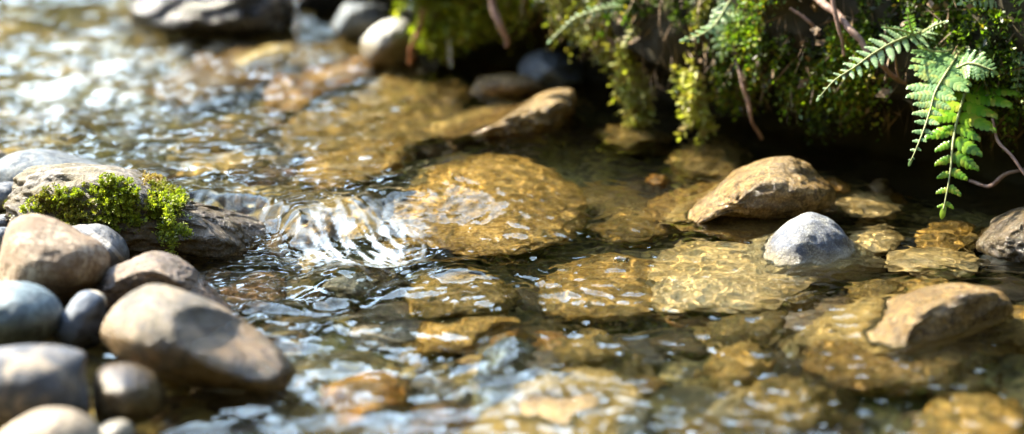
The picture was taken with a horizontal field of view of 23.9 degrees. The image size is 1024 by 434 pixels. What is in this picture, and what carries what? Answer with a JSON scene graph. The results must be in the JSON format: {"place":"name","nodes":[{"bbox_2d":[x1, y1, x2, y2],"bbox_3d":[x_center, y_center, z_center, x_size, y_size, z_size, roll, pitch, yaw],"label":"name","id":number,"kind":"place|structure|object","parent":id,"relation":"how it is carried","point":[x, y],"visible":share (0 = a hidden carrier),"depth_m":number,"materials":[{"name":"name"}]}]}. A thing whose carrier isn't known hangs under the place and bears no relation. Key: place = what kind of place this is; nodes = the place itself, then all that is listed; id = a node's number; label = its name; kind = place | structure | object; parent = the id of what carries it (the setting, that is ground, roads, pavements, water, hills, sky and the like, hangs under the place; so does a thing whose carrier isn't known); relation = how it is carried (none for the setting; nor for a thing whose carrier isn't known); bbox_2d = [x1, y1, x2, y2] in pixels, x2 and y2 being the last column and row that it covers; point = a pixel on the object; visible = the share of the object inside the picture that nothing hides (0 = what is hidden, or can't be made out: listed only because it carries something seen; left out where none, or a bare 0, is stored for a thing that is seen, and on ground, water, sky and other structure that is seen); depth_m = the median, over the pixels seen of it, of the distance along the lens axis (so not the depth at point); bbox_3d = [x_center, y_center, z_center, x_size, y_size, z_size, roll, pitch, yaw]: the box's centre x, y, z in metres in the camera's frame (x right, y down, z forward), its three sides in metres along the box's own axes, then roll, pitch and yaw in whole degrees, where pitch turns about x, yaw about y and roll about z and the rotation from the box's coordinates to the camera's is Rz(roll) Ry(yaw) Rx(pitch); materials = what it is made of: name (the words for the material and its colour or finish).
{"place":"outdoors","nodes":[
{"label":"outdoors","id":0,"kind":"place"},
{"bbox_2d":[40,304,68,346],"bbox_3d":[0.000,-1.337,4.820,80.000,1.446,70.000,0,17,0],"label":"stream bed","id":1,"kind":"object","parent":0,"point":[53,340],"visible":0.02,"depth_m":2.15,"materials":[{"name":"grey stone"}]},
{"bbox_2d":[0,227,6,250],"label":"river stone","id":2,"kind":"object","parent":1,"relation":"on","point":[2,231],"visible":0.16,"depth_m":2.39,"materials":[{"name":"stone"}]},
{"bbox_2d":[0,151,6,158],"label":"river rock","id":3,"kind":"object","parent":1,"relation":"on","point":[2,154],"visible":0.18,"depth_m":2.67,"materials":[{"name":"beige stone"}]},
{"bbox_2d":[0,214,7,226],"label":"river stone","id":4,"kind":"object","parent":1,"relation":"on","point":[3,223],"visible":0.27,"depth_m":2.46,"materials":[{"name":"stone"}]},
{"bbox_2d":[0,181,12,212],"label":"river stone","id":5,"kind":"object","parent":1,"relation":"on","point":[5,189],"visible":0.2,"depth_m":2.54,"materials":[{"name":"stone"}]},
{"bbox_2d":[0,281,63,346],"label":"river stone","id":6,"kind":"object","parent":1,"relation":"on","point":[31,313],"visible":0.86,"depth_m":2.11,"materials":[{"name":"grey stone"}]},
{"bbox_2d":[0,148,100,181],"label":"river stone","id":7,"kind":"object","parent":1,"relation":"on","point":[13,165],"visible":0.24,"depth_m":2.58,"materials":[{"name":"grey stone"}]},
{"bbox_2d":[0,213,110,306],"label":"river stone","id":8,"kind":"object","parent":1,"relation":"on","point":[65,264],"visible":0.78,"depth_m":2.20,"materials":[{"name":"beige stone"}]},
{"bbox_2d":[54,290,106,350],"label":"river stone","id":9,"kind":"object","parent":1,"relation":"on","point":[82,319],"visible":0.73,"depth_m":2.15,"materials":[{"name":"grey stone"}]},
{"bbox_2d":[72,223,129,266],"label":"river stone","id":10,"kind":"object","parent":1,"relation":"on","point":[113,242],"visible":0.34,"depth_m":2.36,"materials":[{"name":"grey stone"}]},
{"bbox_2d":[3,163,264,258],"bbox_3d":[-0.373,0.005,2.483,0.296,0.140,0.192,0,17,0],"label":"mossy rock","id":11,"kind":"object","parent":1,"relation":"on","point":[139,212],"visible":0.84,"depth_m":2.42,"materials":[{"name":"grey stone"}]},
{"bbox_2d":[129,0,296,36],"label":"river rock","id":12,"kind":"object","parent":1,"relation":"on","point":[230,18],"visible":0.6,"depth_m":3.27,"materials":[{"name":"grey stone"}]},
{"bbox_2d":[294,0,414,9],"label":"river rock","id":13,"kind":"object","parent":1,"relation":"on","point":[317,4],"visible":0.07,"depth_m":3.45,"materials":[{"name":"grey stone"}]},
{"bbox_2d":[473,88,577,134],"bbox_3d":[-0.008,-0.106,2.873,0.172,0.095,0.213,0,17,0],"label":"river rock","id":14,"kind":"object","parent":1,"relation":"on","point":[551,108],"visible":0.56,"depth_m":2.79,"materials":[{"name":"beige stone"}]},
{"bbox_2d":[519,393,599,423],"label":"submerged stone","id":15,"kind":"object","parent":1,"relation":"on","point":[559,411],"visible":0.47,"depth_m":2.03,"materials":[{"name":"beige stone"}]},
{"bbox_2d":[763,212,855,264],"bbox_3d":[0.267,0.067,2.473,0.225,0.143,0.143,0,17,0],"label":"river rock","id":16,"kind":"object","parent":1,"relation":"on","point":[811,237],"visible":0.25,"depth_m":2.43,"materials":[{"name":"white stone"}]},
{"bbox_2d":[866,283,1013,347],"bbox_3d":[0.357,0.115,2.272,0.217,0.118,0.156,-12,21,-35],"label":"river rock","id":17,"kind":"object","parent":1,"relation":"on","point":[933,312],"visible":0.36,"depth_m":2.21,"materials":[{"name":"beige stone"}]},
{"bbox_2d":[976,207,1023,262],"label":"river rock","id":18,"kind":"object","parent":1,"relation":"on","point":[1002,237],"visible":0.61,"depth_m":2.43,"materials":[{"name":"stone"}]},
{"bbox_2d":[0,0,1023,433],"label":"water","id":19,"kind":"structure","parent":0,"point":[494,292],"depth_m":2.45,"materials":[{"name":"liquid"}]},
{"bbox_2d":[0,344,91,428],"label":"river stone","id":20,"kind":"object","parent":19,"relation":"on","point":[33,377],"visible":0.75,"depth_m":1.95,"materials":[{"name":"grey stone"}]},
{"bbox_2d":[0,407,102,433],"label":"river stone","id":21,"kind":"object","parent":19,"relation":"on","point":[55,420],"visible":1,"depth_m":1.88,"materials":[{"name":"beige stone"}]},
{"bbox_2d":[98,419,136,433],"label":"river stone","id":22,"kind":"object","parent":19,"relation":"on","point":[120,426],"visible":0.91,"depth_m":1.95,"materials":[{"name":"grey stone"}]},
{"bbox_2d":[92,363,166,425],"bbox_3d":[-0.319,0.149,2.019,0.062,0.061,0.097,0,17,0],"label":"river stone","id":23,"kind":"object","parent":19,"relation":"on","point":[134,394],"visible":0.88,"depth_m":1.98,"materials":[{"name":"grey stone"}]},
{"bbox_2d":[93,251,230,317],"bbox_3d":[-0.328,0.068,2.276,0.128,0.083,0.119,0,17,0],"label":"river stone","id":24,"kind":"object","parent":19,"relation":"on","point":[117,284],"visible":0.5,"depth_m":2.23,"materials":[{"name":"beige stone"}]},
{"bbox_2d":[100,283,294,391],"bbox_3d":[-0.274,0.109,2.114,0.171,0.104,0.147,0,17,0],"label":"river stone","id":25,"kind":"object","parent":19,"relation":"on","point":[171,334],"visible":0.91,"depth_m":2.06,"materials":[{"name":"beige stone"}]},
{"bbox_2d":[294,0,298,41],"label":"water drip","id":26,"kind":"object","parent":19,"relation":"on","point":[296,26],"visible":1,"depth_m":3.20},
{"bbox_2d":[331,2,388,37],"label":"river rock","id":27,"kind":"object","parent":19,"relation":"on","point":[352,19],"visible":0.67,"depth_m":3.26,"materials":[{"name":"grey stone"}]},
{"bbox_2d":[360,18,417,64],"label":"river rock","id":28,"kind":"object","parent":19,"relation":"on","point":[385,42],"visible":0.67,"depth_m":3.11,"materials":[{"name":"grey stone"}]},
{"bbox_2d":[469,73,549,95],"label":"river rock","id":29,"kind":"object","parent":19,"relation":"on","point":[507,84],"visible":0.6,"depth_m":2.95,"materials":[{"name":"beige stone"}]},
{"bbox_2d":[518,49,583,89],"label":"river rock","id":30,"kind":"object","parent":19,"relation":"on","point":[552,69],"visible":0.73,"depth_m":2.98,"materials":[{"name":"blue stone"}]},
{"bbox_2d":[613,254,629,262],"bbox_3d":[0.108,0.042,2.406,0.017,0.008,0.017,0,17,0],"label":"bubble","id":31,"kind":"object","parent":19,"relation":"on","point":[620,258],"visible":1,"depth_m":2.40,"materials":[{"name":"liquid"}]},
{"bbox_2d":[688,156,837,222],"bbox_3d":[0.244,-0.019,2.595,0.209,0.100,0.166,0,17,0],"label":"river rock","id":32,"kind":"object","parent":19,"relation":"on","point":[781,187],"visible":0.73,"depth_m":2.53,"materials":[{"name":"beige stone"}]},
{"bbox_2d":[411,0,1023,184],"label":"bank","id":33,"kind":"structure","parent":0,"point":[895,143],"depth_m":2.76,"materials":[{"name":"soil"}]},
{"bbox_2d":[390,0,459,63],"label":"hanging moss","id":34,"kind":"object","parent":33,"relation":"hanging from","point":[427,40],"visible":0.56,"depth_m":3.09,"materials":[{"name":"green plant"}]},
{"bbox_2d":[420,0,505,58],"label":"hanging moss","id":35,"kind":"object","parent":33,"relation":"hanging from","point":[451,29],"visible":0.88,"depth_m":3.04,"materials":[{"name":"green plant"}]},
{"bbox_2d":[447,37,452,67],"bbox_3d":[-0.077,-0.204,3.000,0.007,0.037,0.014,0,17,0],"label":"water drip","id":36,"kind":"object","parent":35,"relation":"hanging from","point":[450,62],"visible":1,"depth_m":3.00},
{"bbox_2d":[396,0,534,53],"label":"bright moss","id":37,"kind":"object","parent":33,"relation":"on","point":[509,8],"visible":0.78,"depth_m":3.01,"materials":[{"name":"green plant"}]},
{"bbox_2d":[408,8,425,64],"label":"twig","id":38,"kind":"object","parent":37,"relation":"hanging from","point":[416,36],"visible":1,"depth_m":3.05,"materials":[{"name":"brown wood"}]},
{"bbox_2d":[488,0,509,47],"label":"twig","id":39,"kind":"object","parent":33,"relation":"hanging from","point":[496,16],"visible":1,"depth_m":2.92,"materials":[{"name":"brown wood"}]},
{"bbox_2d":[547,0,640,47],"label":"fern","id":40,"kind":"object","parent":33,"relation":"on","point":[616,5],"visible":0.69,"depth_m":2.77,"materials":[{"name":"green plant"}]},
{"bbox_2d":[575,16,629,78],"bbox_3d":[0.104,-0.200,2.858,0.070,0.083,0.073,-13,22,-37],"label":"hanging moss","id":41,"kind":"object","parent":33,"relation":"hanging from","point":[604,57],"visible":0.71,"depth_m":2.84,"materials":[{"name":"green plant"}]},
{"bbox_2d":[594,16,659,127],"bbox_3d":[0.134,-0.168,2.842,0.065,0.145,0.097,-5,18,-15],"label":"hanging moss","id":42,"kind":"object","parent":33,"relation":"hanging from","point":[640,111],"visible":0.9,"depth_m":2.83,"materials":[{"name":"green plant"}]},
{"bbox_2d":[542,0,714,61],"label":"bright moss","id":43,"kind":"object","parent":33,"relation":"on","point":[566,5],"visible":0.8,"depth_m":2.86,"materials":[{"name":"green plant"}]},
{"bbox_2d":[667,55,721,145],"bbox_3d":[0.208,-0.134,2.754,0.060,0.117,0.060,-11,20,-32],"label":"hanging moss","id":44,"kind":"object","parent":33,"relation":"hanging from","point":[692,101],"visible":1,"depth_m":2.75,"materials":[{"name":"green plant"}]},
{"bbox_2d":[679,0,744,61],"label":"fern","id":45,"kind":"object","parent":33,"relation":"on","point":[713,28],"visible":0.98,"depth_m":2.70,"materials":[{"name":"green plant"}]},
{"bbox_2d":[524,0,1023,151],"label":"moss","id":46,"kind":"object","parent":33,"relation":"on","point":[786,49],"visible":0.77,"depth_m":2.63,"materials":[{"name":"green plant"}]},
{"bbox_2d":[415,0,1023,161],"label":"dead litter","id":47,"kind":"object","parent":46,"relation":"on","point":[882,92],"visible":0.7,"depth_m":2.67,"materials":[{"name":"plant"}]},
{"bbox_2d":[734,46,763,139],"bbox_3d":[0.258,-0.143,2.715,0.044,0.116,0.030,12,21,35],"label":"twig","id":48,"kind":"object","parent":46,"relation":"hanging from","point":[754,126],"visible":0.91,"depth_m":2.70,"materials":[{"name":"brown wood"}]},
{"bbox_2d":[906,17,1019,219],"bbox_3d":[0.468,-0.112,2.540,0.130,0.185,0.188,0,17,0],"label":"fern","id":49,"kind":"object","parent":46,"relation":"on","point":[962,69],"visible":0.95,"depth_m":2.50,"materials":[{"name":"green plant"}]},
{"bbox_2d":[969,168,1023,187],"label":"root","id":50,"kind":"object","parent":46,"relation":"attached to","point":[998,179],"visible":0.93,"depth_m":2.55,"materials":[{"name":"brown plant"}]},
{"bbox_2d":[991,118,1023,174],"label":"twig","id":51,"kind":"object","parent":46,"relation":"hanging from","point":[1007,151],"visible":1,"depth_m":2.49,"materials":[{"name":"brown wood"}]},
{"bbox_2d":[707,17,876,136],"bbox_3d":[0.313,-0.163,2.713,0.259,0.170,0.148,10,20,29],"label":"green moss","id":52,"kind":"object","parent":33,"relation":"on","point":[851,52],"visible":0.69,"depth_m":2.67,"materials":[{"name":"green plant"}]},
{"bbox_2d":[789,7,820,35],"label":"twig","id":53,"kind":"object","parent":33,"relation":"hanging from","point":[809,22],"visible":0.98,"depth_m":2.63,"materials":[{"name":"brown wood"}]},
{"bbox_2d":[790,93,845,146],"bbox_3d":[0.344,-0.117,2.701,0.064,0.084,0.053,12,21,34],"label":"hanging moss","id":54,"kind":"object","parent":33,"relation":"hanging from","point":[816,121],"visible":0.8,"depth_m":2.70,"materials":[{"name":"green plant"}]},
{"bbox_2d":[814,0,905,84],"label":"root","id":55,"kind":"object","parent":33,"relation":"attached to","point":[846,25],"visible":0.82,"depth_m":2.58,"materials":[{"name":"brown plant"}]},
{"bbox_2d":[830,0,845,56],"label":"twig","id":56,"kind":"object","parent":55,"relation":"hanging from","point":[835,12],"visible":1,"depth_m":2.58,"materials":[{"name":"brown wood"}]},
{"bbox_2d":[816,7,947,101],"bbox_3d":[0.406,-0.173,2.523,0.182,0.090,0.073,-15,23,-41],"label":"fern","id":57,"kind":"object","parent":33,"relation":"on","point":[910,33],"visible":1,"depth_m":2.52,"materials":[{"name":"green plant"}]},
{"bbox_2d":[891,44,899,78],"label":"twig","id":58,"kind":"object","parent":33,"relation":"hanging from","point":[896,69],"visible":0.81,"depth_m":2.57,"materials":[{"name":"brown wood"}]},
{"bbox_2d":[956,0,996,9],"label":"fern","id":59,"kind":"object","parent":33,"relation":"on","point":[991,3],"visible":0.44,"depth_m":2.54,"materials":[{"name":"green plant"}]},
{"bbox_2d":[1006,51,1023,99],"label":"fern","id":60,"kind":"object","parent":33,"relation":"on","point":[1020,57],"visible":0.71,"depth_m":2.53,"materials":[{"name":"green plant"}]}
]}

